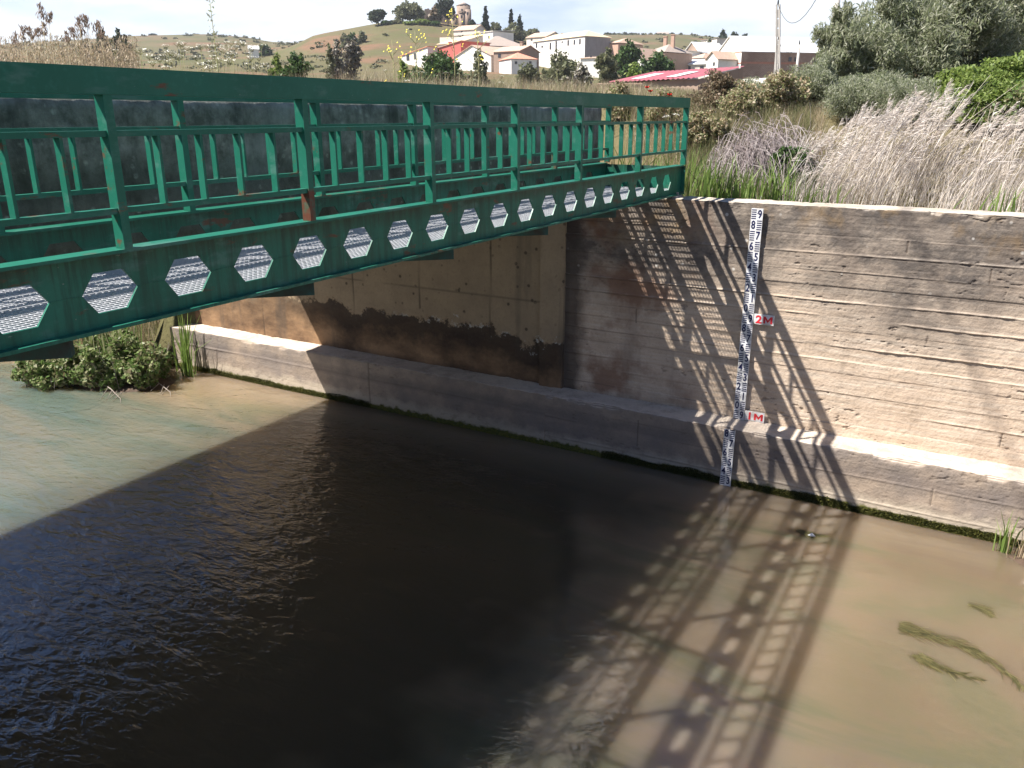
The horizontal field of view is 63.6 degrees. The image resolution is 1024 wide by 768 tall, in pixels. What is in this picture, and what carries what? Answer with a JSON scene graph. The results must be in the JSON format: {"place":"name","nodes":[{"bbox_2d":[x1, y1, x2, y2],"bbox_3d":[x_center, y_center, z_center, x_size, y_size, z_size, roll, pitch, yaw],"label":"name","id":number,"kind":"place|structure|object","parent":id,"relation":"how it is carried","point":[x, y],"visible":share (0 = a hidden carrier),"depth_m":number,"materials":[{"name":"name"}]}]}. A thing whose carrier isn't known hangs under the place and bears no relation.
{"place":"outdoors","nodes":[
{"label":"outdoors","id":0,"kind":"place"},
{"bbox_2d":[0,32,141,68],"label":"seed grass","id":1,"kind":"structure","parent":0,"point":[83,60],"depth_m":14.21,"materials":[{"name":"plant"}]},
{"bbox_2d":[0,0,921,45],"label":"sky","id":2,"kind":"structure","parent":0,"point":[291,21],"materials":[{"name":"white"}]},
{"bbox_2d":[0,361,1023,767],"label":"water","id":3,"kind":"structure","parent":0,"point":[198,569],"depth_m":6.25,"materials":[{"name":"liquid"}]},
{"bbox_2d":[162,326,204,376],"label":"reed tuft","id":4,"kind":"object","parent":3,"relation":"in","point":[186,365],"visible":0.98,"depth_m":11.69,"materials":[{"name":"plant"}]},
{"bbox_2d":[171,313,200,370],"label":"reed tuft","id":5,"kind":"object","parent":3,"relation":"on","point":[183,332],"visible":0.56,"depth_m":11.77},
{"bbox_2d":[201,367,369,407],"bbox_3d":[-3.150,0.017,11.200,3.112,0.114,0.027,10,21,28],"label":"algae fringe","id":6,"kind":"object","parent":3,"relation":"on","point":[259,381],"visible":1,"depth_m":11.16,"materials":[{"name":"plant"}]},
{"bbox_2d":[795,529,829,540],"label":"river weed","id":7,"kind":"object","parent":3,"relation":"on","point":[804,533],"visible":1,"depth_m":7.32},
{"bbox_2d":[910,653,985,684],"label":"river weed","id":8,"kind":"object","parent":3,"relation":"on","point":[926,660],"visible":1,"depth_m":5.56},
{"bbox_2d":[898,621,1023,693],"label":"river weed","id":9,"kind":"object","parent":3,"relation":"on","point":[1001,670],"visible":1,"depth_m":5.78,"materials":[{"name":"plant"}]},
{"bbox_2d":[967,601,997,618],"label":"river weed","id":10,"kind":"object","parent":3,"relation":"on","point":[987,612],"visible":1,"depth_m":6.21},
{"bbox_2d":[992,511,1023,555],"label":"reed tuft","id":11,"kind":"object","parent":3,"relation":"in","point":[1003,545],"visible":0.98,"depth_m":6.99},
{"bbox_2d":[0,23,1023,365],"bbox_3d":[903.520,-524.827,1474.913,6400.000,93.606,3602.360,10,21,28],"label":"ground","id":12,"kind":"structure","parent":0,"point":[374,45],"depth_m":202.25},
{"bbox_2d":[110,27,135,67],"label":"pine tree","id":13,"kind":"object","parent":12,"relation":"on","point":[116,37],"visible":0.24,"depth_m":99.57,"materials":[{"name":"green plant"}]},
{"bbox_2d":[206,0,218,72],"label":"leafy stalk","id":14,"kind":"object","parent":12,"relation":"on","point":[213,33],"visible":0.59,"depth_m":10.06,"materials":[{"name":"grey plant"}]},
{"bbox_2d":[259,43,272,56],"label":"round tree","id":15,"kind":"object","parent":12,"relation":"on","point":[266,51],"visible":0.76,"depth_m":267.90,"materials":[{"name":"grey plant"}]},
{"bbox_2d":[267,52,281,75],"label":"shrub","id":16,"kind":"object","parent":12,"relation":"on","point":[276,63],"visible":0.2,"depth_m":52.23,"materials":[{"name":"green plant"}]},
{"bbox_2d":[276,50,314,76],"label":"shrub","id":17,"kind":"object","parent":12,"relation":"on","point":[297,66],"visible":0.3,"depth_m":49.50,"materials":[{"name":"green plant"}]},
{"bbox_2d":[0,98,601,444],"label":"road bridge","id":18,"kind":"structure","parent":12,"relation":"on","point":[454,341],"depth_m":9.48,"materials":[{"name":"concrete"}]},
{"bbox_2d":[323,43,335,78],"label":"poplar sapling","id":19,"kind":"object","parent":12,"relation":"on","point":[330,62],"visible":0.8,"depth_m":80.41,"materials":[{"name":"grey plant"}]},
{"bbox_2d":[332,40,348,78],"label":"poplar sapling","id":20,"kind":"object","parent":12,"relation":"on","point":[340,68],"visible":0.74,"depth_m":82.06,"materials":[{"name":"grey plant"}]},
{"bbox_2d":[341,38,363,79],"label":"poplar sapling","id":21,"kind":"object","parent":12,"relation":"on","point":[352,55],"visible":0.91,"depth_m":83.85,"materials":[{"name":"grey plant"}]},
{"bbox_2d":[1,56,717,345],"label":"meadow grass","id":22,"kind":"structure","parent":12,"relation":"on","point":[566,86],"depth_m":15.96,"materials":[{"name":"plant"}]},
{"bbox_2d":[367,9,386,24],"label":"pine tree","id":23,"kind":"object","parent":12,"relation":"on","point":[376,16],"visible":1,"depth_m":270.45,"materials":[{"name":"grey plant"}]},
{"bbox_2d":[393,59,410,81],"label":"shrub","id":24,"kind":"object","parent":12,"relation":"on","point":[403,64],"visible":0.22,"depth_m":64.91,"materials":[{"name":"green plant"}]},
{"bbox_2d":[391,0,425,20],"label":"round tree","id":25,"kind":"object","parent":12,"relation":"on","point":[407,10],"visible":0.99,"depth_m":272.74,"materials":[{"name":"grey plant"}]},
{"bbox_2d":[400,46,437,67],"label":"house","id":26,"kind":"structure","parent":12,"relation":"on","point":[428,50],"depth_m":187.89,"materials":[{"name":"white paint"}]},
{"bbox_2d":[406,29,435,82],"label":"mustard plant","id":27,"kind":"object","parent":12,"relation":"on","point":[415,40],"visible":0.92,"depth_m":11.53,"materials":[{"name":"yellow plant"}]},
{"bbox_2d":[426,4,442,21],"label":"round tree","id":28,"kind":"object","parent":12,"relation":"on","point":[433,15],"visible":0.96,"depth_m":272.71,"materials":[{"name":"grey plant"}]},
{"bbox_2d":[410,49,469,84],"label":"shrub","id":29,"kind":"object","parent":12,"relation":"on","point":[441,62],"visible":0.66,"depth_m":78.01,"materials":[{"name":"green plant"}]},
{"bbox_2d":[435,0,455,25],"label":"pine tree","id":30,"kind":"object","parent":12,"relation":"on","point":[444,7],"visible":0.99,"depth_m":270.17,"materials":[{"name":"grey plant"}]},
{"bbox_2d":[422,2,470,25],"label":"castle","id":31,"kind":"structure","parent":12,"relation":"on","point":[463,14],"depth_m":285.79,"materials":[{"name":"stone"}]},
{"bbox_2d":[436,35,482,46],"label":"house","id":32,"kind":"structure","parent":12,"relation":"on","point":[470,38],"depth_m":203.22,"materials":[{"name":"beige paint"}]},
{"bbox_2d":[437,40,490,61],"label":"house","id":33,"kind":"structure","parent":12,"relation":"on","point":[458,48],"depth_m":183.59,"materials":[{"name":"ceramic"}]},
{"bbox_2d":[0,23,933,92],"bbox_3d":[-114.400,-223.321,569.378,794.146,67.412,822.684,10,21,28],"label":"hill scrub","id":34,"kind":"object","parent":12,"relation":"on","point":[197,54],"visible":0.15,"depth_m":309.29,"materials":[{"name":"green plant"}]},
{"bbox_2d":[452,25,486,34],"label":"house","id":35,"kind":"structure","parent":12,"relation":"on","point":[466,28],"depth_m":253.49,"materials":[{"name":"beige paint"}]},
{"bbox_2d":[456,30,490,86],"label":"mustard plant","id":36,"kind":"object","parent":12,"relation":"on","point":[477,37],"visible":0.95,"depth_m":11.64,"materials":[{"name":"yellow plant"}]},
{"bbox_2d":[453,45,500,71],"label":"house","id":37,"kind":"structure","parent":12,"relation":"on","point":[467,64],"depth_m":178.90,"materials":[{"name":"white paint"}]},
{"bbox_2d":[468,48,489,86],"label":"shrub","id":38,"kind":"object","parent":12,"relation":"on","point":[483,68],"visible":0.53,"depth_m":88.52,"materials":[{"name":"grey plant"}]},
{"bbox_2d":[481,6,489,30],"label":"cypress","id":39,"kind":"object","parent":12,"relation":"on","point":[485,22],"visible":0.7,"depth_m":261.36,"materials":[{"name":"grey plant"}]},
{"bbox_2d":[479,30,514,41],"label":"house","id":40,"kind":"structure","parent":12,"relation":"on","point":[503,34],"depth_m":207.34,"materials":[{"name":"white paint"}]},
{"bbox_2d":[484,36,519,46],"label":"house","id":41,"kind":"structure","parent":12,"relation":"on","point":[497,41],"depth_m":194.23,"materials":[{"name":"white paint"}]},
{"bbox_2d":[502,21,525,41],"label":"round tree","id":42,"kind":"object","parent":12,"relation":"on","point":[518,33],"visible":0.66,"depth_m":258.72,"materials":[{"name":"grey plant"}]},
{"bbox_2d":[493,41,540,72],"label":"house","id":43,"kind":"structure","parent":12,"relation":"on","point":[505,52],"depth_m":172.25,"materials":[{"name":"paint"}]},
{"bbox_2d":[498,53,536,73],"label":"house","id":44,"kind":"structure","parent":12,"relation":"on","point":[508,65],"depth_m":163.83,"materials":[{"name":"white paint"}]},
{"bbox_2d":[515,62,542,88],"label":"shrub","id":45,"kind":"object","parent":12,"relation":"on","point":[529,71],"visible":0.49,"depth_m":83.75,"materials":[{"name":"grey plant"}]},
{"bbox_2d":[526,32,557,46],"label":"house","id":46,"kind":"structure","parent":12,"relation":"on","point":[531,39],"depth_m":241.48,"materials":[{"name":"beige paint"}]},
{"bbox_2d":[537,47,578,86],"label":"shrub","id":47,"kind":"object","parent":12,"relation":"on","point":[563,66],"visible":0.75,"depth_m":101.65,"materials":[{"name":"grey plant"}]},
{"bbox_2d":[533,31,611,69],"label":"town building","id":48,"kind":"structure","parent":12,"relation":"on","point":[578,45],"depth_m":188.61,"materials":[{"name":"white paint"}]},
{"bbox_2d":[566,62,594,89],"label":"shrub","id":49,"kind":"object","parent":12,"relation":"on","point":[581,72],"visible":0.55,"depth_m":69.85,"materials":[{"name":"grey plant"}]},
{"bbox_2d":[579,55,599,77],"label":"house","id":50,"kind":"structure","parent":12,"relation":"on","point":[588,62],"depth_m":159.34,"materials":[{"name":"white paint"}]},
{"bbox_2d":[593,47,621,86],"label":"tree","id":51,"kind":"object","parent":12,"relation":"on","point":[606,64],"visible":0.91,"depth_m":87.83,"materials":[{"name":"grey plant"}]},
{"bbox_2d":[605,80,634,118],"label":"bank scrub","id":52,"kind":"object","parent":12,"relation":"on","point":[617,89],"visible":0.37,"depth_m":10.82,"materials":[{"name":"grey plant"}]},
{"bbox_2d":[610,38,643,55],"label":"house","id":53,"kind":"structure","parent":12,"relation":"on","point":[615,46],"depth_m":188.27,"materials":[{"name":"beige brick"}]},
{"bbox_2d":[614,38,644,78],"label":"tree","id":54,"kind":"object","parent":12,"relation":"on","point":[626,56],"visible":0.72,"depth_m":119.32,"materials":[{"name":"green plant"}]},
{"bbox_2d":[624,62,641,76],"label":"shrub","id":55,"kind":"object","parent":12,"relation":"on","point":[633,71],"visible":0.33,"depth_m":73.76,"materials":[{"name":"green plant"}]},
{"bbox_2d":[631,86,682,128],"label":"bank scrub","id":56,"kind":"object","parent":12,"relation":"on","point":[656,111],"visible":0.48,"depth_m":10.36,"materials":[{"name":"grey plant"}]},
{"bbox_2d":[639,50,674,80],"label":"tree","id":57,"kind":"object","parent":12,"relation":"on","point":[657,61],"visible":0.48,"depth_m":108.00,"materials":[{"name":"green plant"}]},
{"bbox_2d":[643,154,695,195],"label":"reed tuft","id":58,"kind":"object","parent":12,"relation":"on","point":[691,169],"visible":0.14,"depth_m":8.78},
{"bbox_2d":[656,34,692,79],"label":"house","id":59,"kind":"structure","parent":12,"relation":"on","point":[682,58],"depth_m":151.53,"materials":[{"name":"paint"}]},
{"bbox_2d":[609,66,743,91],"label":"barn","id":60,"kind":"structure","parent":12,"relation":"on","point":[691,83],"depth_m":51.88,"materials":[{"name":"metal"}]},
{"bbox_2d":[658,141,734,197],"bbox_3d":[1.931,-2.261,8.883,0.641,0.766,0.706,-16,24,-41],"label":"reed tuft","id":61,"kind":"object","parent":12,"relation":"on","point":[695,171],"visible":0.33,"depth_m":8.77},
{"bbox_2d":[688,59,705,79],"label":"house","id":62,"kind":"structure","parent":12,"relation":"on","point":[697,63],"depth_m":153.01,"materials":[{"name":"beige paint"}]},
{"bbox_2d":[674,107,732,151],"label":"bank scrub","id":63,"kind":"object","parent":12,"relation":"on","point":[699,120],"visible":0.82,"depth_m":9.58,"materials":[{"name":"grey plant"}]},
{"bbox_2d":[686,42,720,53],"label":"house","id":64,"kind":"structure","parent":12,"relation":"on","point":[704,47],"depth_m":191.31,"materials":[{"name":"white"}]},
{"bbox_2d":[680,68,737,108],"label":"dry shrub","id":65,"kind":"object","parent":12,"relation":"on","point":[719,85],"visible":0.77,"depth_m":10.40,"materials":[{"name":"brown plant"}]},
{"bbox_2d":[687,152,746,198],"bbox_3d":[2.137,-2.076,8.521,0.650,0.662,0.669,10,21,28],"label":"reed tuft","id":66,"kind":"object","parent":12,"relation":"on","point":[709,180],"visible":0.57,"depth_m":8.51,"materials":[{"name":"plant"}]},
{"bbox_2d":[704,51,737,76],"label":"house","id":67,"kind":"structure","parent":12,"relation":"on","point":[717,59],"depth_m":135.60,"materials":[{"name":"white paint"}]},
{"bbox_2d":[658,87,827,201],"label":"bank grass","id":68,"kind":"structure","parent":12,"relation":"on","point":[765,113],"depth_m":9.50,"materials":[{"name":"plant"}]},
{"bbox_2d":[716,79,776,122],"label":"bank scrub","id":69,"kind":"object","parent":12,"relation":"on","point":[739,96],"visible":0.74,"depth_m":9.86,"materials":[{"name":"grey plant"}]},
{"bbox_2d":[717,163,778,199],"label":"reed tuft","id":70,"kind":"object","parent":12,"relation":"on","point":[749,191],"visible":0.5,"depth_m":8.24,"materials":[{"name":"plant"}]},
{"bbox_2d":[737,75,771,94],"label":"dry shrub","id":71,"kind":"object","parent":12,"relation":"on","point":[751,80],"visible":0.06,"depth_m":11.76,"materials":[{"name":"grey plant"}]},
{"bbox_2d":[718,36,817,78],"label":"shed","id":72,"kind":"structure","parent":12,"relation":"on","point":[755,55],"depth_m":137.15,"materials":[{"name":"white paint"}]},
{"bbox_2d":[746,155,805,201],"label":"reed tuft","id":73,"kind":"object","parent":12,"relation":"on","point":[770,194],"visible":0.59,"depth_m":8.15,"materials":[{"name":"plant"}]},
{"bbox_2d":[692,107,861,202],"bbox_3d":[2.688,-2.286,8.975,2.102,1.519,1.832,-2,18,-7],"label":"brushwood","id":74,"kind":"object","parent":12,"relation":"on","point":[749,152],"visible":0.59,"depth_m":8.88,"materials":[{"name":"plant"}]},
{"bbox_2d":[775,0,780,72],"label":"utility pole","id":75,"kind":"object","parent":12,"relation":"on","point":[777,23],"visible":0.69,"depth_m":38.94,"materials":[{"name":"concrete"}]},
{"bbox_2d":[539,196,1023,555],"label":"retaining wall","id":76,"kind":"structure","parent":12,"relation":"on","point":[886,368],"depth_m":7.80,"materials":[{"name":"concrete"}]},
{"bbox_2d":[0,61,689,361],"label":"footbridge","id":77,"kind":"object","parent":76,"relation":"on","point":[53,307],"visible":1,"depth_m":3.99,"materials":[{"name":"green paint"}]},
{"bbox_2d":[720,429,735,486],"bbox_3d":[2.152,0.818,8.251,0.108,0.792,0.058,10,21,28],"label":"staff gauge","id":78,"kind":"object","parent":76,"relation":"attached to","point":[727,457],"visible":0.9,"depth_m":8.20,"materials":[{"name":"white metal"}]},
{"bbox_2d":[733,208,763,419],"bbox_3d":[2.307,-0.648,8.056,0.108,2.100,0.058,10,21,28],"label":"staff gauge","id":79,"kind":"object","parent":76,"relation":"attached to","point":[756,222],"visible":1,"depth_m":8.01,"materials":[{"name":"white metal"}]},
{"bbox_2d":[744,410,764,422],"bbox_3d":[2.443,0.321,8.291,0.192,0.098,0.056,10,21,28],"label":"metre plate","id":80,"kind":"object","parent":76,"relation":"attached to","point":[754,416],"visible":1,"depth_m":8.27,"materials":[{"name":"white metal"}]},
{"bbox_2d":[753,314,774,325],"bbox_3d":[2.443,-0.626,7.982,0.192,0.098,0.056,10,21,28],"label":"metre plate","id":81,"kind":"object","parent":76,"relation":"attached to","point":[761,319],"visible":1,"depth_m":7.96,"materials":[{"name":"white metal"}]},
{"bbox_2d":[600,450,1023,548],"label":"algae fringe","id":82,"kind":"object","parent":76,"relation":"attached to","point":[823,501],"visible":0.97,"depth_m":7.87,"materials":[{"name":"plant"}]},
{"bbox_2d":[750,67,812,111],"bbox_3d":[3.262,-3.429,10.063,0.745,0.826,0.708,-3,18,-10],"label":"bank scrub","id":83,"kind":"object","parent":12,"relation":"on","point":[781,87],"visible":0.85,"depth_m":9.87,"materials":[{"name":"plant"}]},
{"bbox_2d":[764,145,825,197],"bbox_3d":[2.970,-2.126,8.793,0.582,0.838,0.789,26,32,54],"label":"bramble bush","id":84,"kind":"object","parent":12,"relation":"on","point":[786,149],"visible":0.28,"depth_m":8.61,"materials":[{"name":"green plant"}]},
{"bbox_2d":[789,58,845,101],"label":"bank scrub","id":85,"kind":"object","parent":12,"relation":"on","point":[820,76],"visible":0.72,"depth_m":10.01,"materials":[{"name":"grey plant"}]},
{"bbox_2d":[786,177,854,203],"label":"reed tuft","id":86,"kind":"object","parent":12,"relation":"on","point":[813,195],"visible":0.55,"depth_m":7.95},
{"bbox_2d":[805,54,841,102],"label":"willow shrub","id":87,"kind":"object","parent":12,"relation":"on","point":[831,67],"visible":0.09,"depth_m":11.07,"materials":[{"name":"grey plant"}]},
{"bbox_2d":[810,0,872,95],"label":"willow shrub","id":88,"kind":"object","parent":12,"relation":"on","point":[847,60],"visible":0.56,"depth_m":11.87,"materials":[{"name":"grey plant"}]},
{"bbox_2d":[814,72,896,119],"bbox_3d":[4.041,-3.205,9.638,0.952,0.829,0.812,3,18,10],"label":"bank scrub","id":89,"kind":"object","parent":12,"relation":"on","point":[844,106],"visible":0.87,"depth_m":9.47,"materials":[{"name":"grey plant"}]},
{"bbox_2d":[842,69,926,102],"bbox_3d":[5.015,-3.903,11.312,1.220,0.819,1.404,10,21,28],"label":"bramble bush","id":90,"kind":"object","parent":12,"relation":"on","point":[877,75],"visible":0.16,"depth_m":11.07,"materials":[{"name":"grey plant"}]},
{"bbox_2d":[764,74,1023,211],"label":"dry reeds","id":91,"kind":"object","parent":12,"relation":"on","point":[892,119],"visible":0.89,"depth_m":8.14,"materials":[{"name":"plant"}]},
{"bbox_2d":[815,0,978,84],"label":"willow shrub","id":92,"kind":"object","parent":12,"relation":"on","point":[897,36],"visible":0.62,"depth_m":11.81,"materials":[{"name":"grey plant"}]},
{"bbox_2d":[857,70,945,120],"bbox_3d":[4.434,-3.129,9.397,1.012,0.855,0.870,10,21,28],"label":"bank scrub","id":93,"kind":"object","parent":12,"relation":"on","point":[898,93],"visible":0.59,"depth_m":9.27,"materials":[{"name":"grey plant"}]},
{"bbox_2d":[874,0,1023,102],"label":"willow shrub","id":94,"kind":"object","parent":12,"relation":"on","point":[993,12],"visible":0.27,"depth_m":12.22,"materials":[{"name":"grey plant"}]},
{"bbox_2d":[929,64,1019,106],"bbox_3d":[5.615,-3.452,10.039,0.918,0.832,1.224,4,19,13],"label":"bramble bush","id":95,"kind":"object","parent":12,"relation":"on","point":[956,73],"visible":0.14,"depth_m":9.71,"materials":[{"name":"green plant"}]},
{"bbox_2d":[936,50,1023,80],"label":"bramble bush","id":96,"kind":"object","parent":12,"relation":"on","point":[1015,63],"visible":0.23,"depth_m":10.33,"materials":[{"name":"green plant"}]},
{"bbox_2d":[937,72,1023,124],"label":"bank scrub","id":97,"kind":"object","parent":12,"relation":"on","point":[990,89],"visible":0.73,"depth_m":8.84,"materials":[{"name":"green plant"}]},
{"bbox_2d":[954,183,1019,211],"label":"reed tuft","id":98,"kind":"object","parent":12,"relation":"on","point":[1013,204],"visible":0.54,"depth_m":7.18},
{"bbox_2d":[973,0,1023,64],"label":"willow shrub","id":99,"kind":"object","parent":12,"relation":"on","point":[1019,13],"visible":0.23,"depth_m":12.77,"materials":[{"name":"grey plant"}]},
{"bbox_2d":[977,78,1023,127],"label":"bank scrub","id":100,"kind":"object","parent":12,"relation":"on","point":[1014,93],"visible":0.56,"depth_m":8.61,"materials":[{"name":"green plant"}]},
{"bbox_2d":[835,541,1023,767],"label":"river bed","id":101,"kind":"object","parent":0,"point":[1009,656],"depth_m":6.32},
{"bbox_2d":[76,374,176,392],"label":"mud bank","id":102,"kind":"structure","parent":101,"relation":"on","point":[167,382],"depth_m":11.20,"materials":[{"name":"soil"}]},
{"bbox_2d":[10,349,82,391],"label":"riverside weeds","id":103,"kind":"object","parent":102,"relation":"on","point":[32,373],"visible":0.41,"depth_m":11.17,"materials":[{"name":"green plant"}]},
{"bbox_2d":[46,340,125,388],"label":"riverside weeds","id":104,"kind":"object","parent":102,"relation":"on","point":[82,370],"visible":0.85,"depth_m":11.10,"materials":[{"name":"green plant"}]},
{"bbox_2d":[75,326,166,373],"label":"riverside weeds","id":105,"kind":"object","parent":102,"relation":"on","point":[95,339],"visible":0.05,"depth_m":11.82,"materials":[{"name":"green plant"}]},
{"bbox_2d":[92,324,158,363],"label":"reed tuft","id":106,"kind":"object","parent":102,"relation":"on","point":[113,334],"visible":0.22,"depth_m":11.43,"materials":[{"name":"green plant"}]},
{"bbox_2d":[91,332,175,390],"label":"riverside weeds","id":107,"kind":"object","parent":102,"relation":"on","point":[142,368],"visible":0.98,"depth_m":11.14,"materials":[{"name":"green plant"}]},
{"bbox_2d":[983,552,1023,586],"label":"mud bank","id":108,"kind":"structure","parent":101,"relation":"on","point":[998,575],"depth_m":6.88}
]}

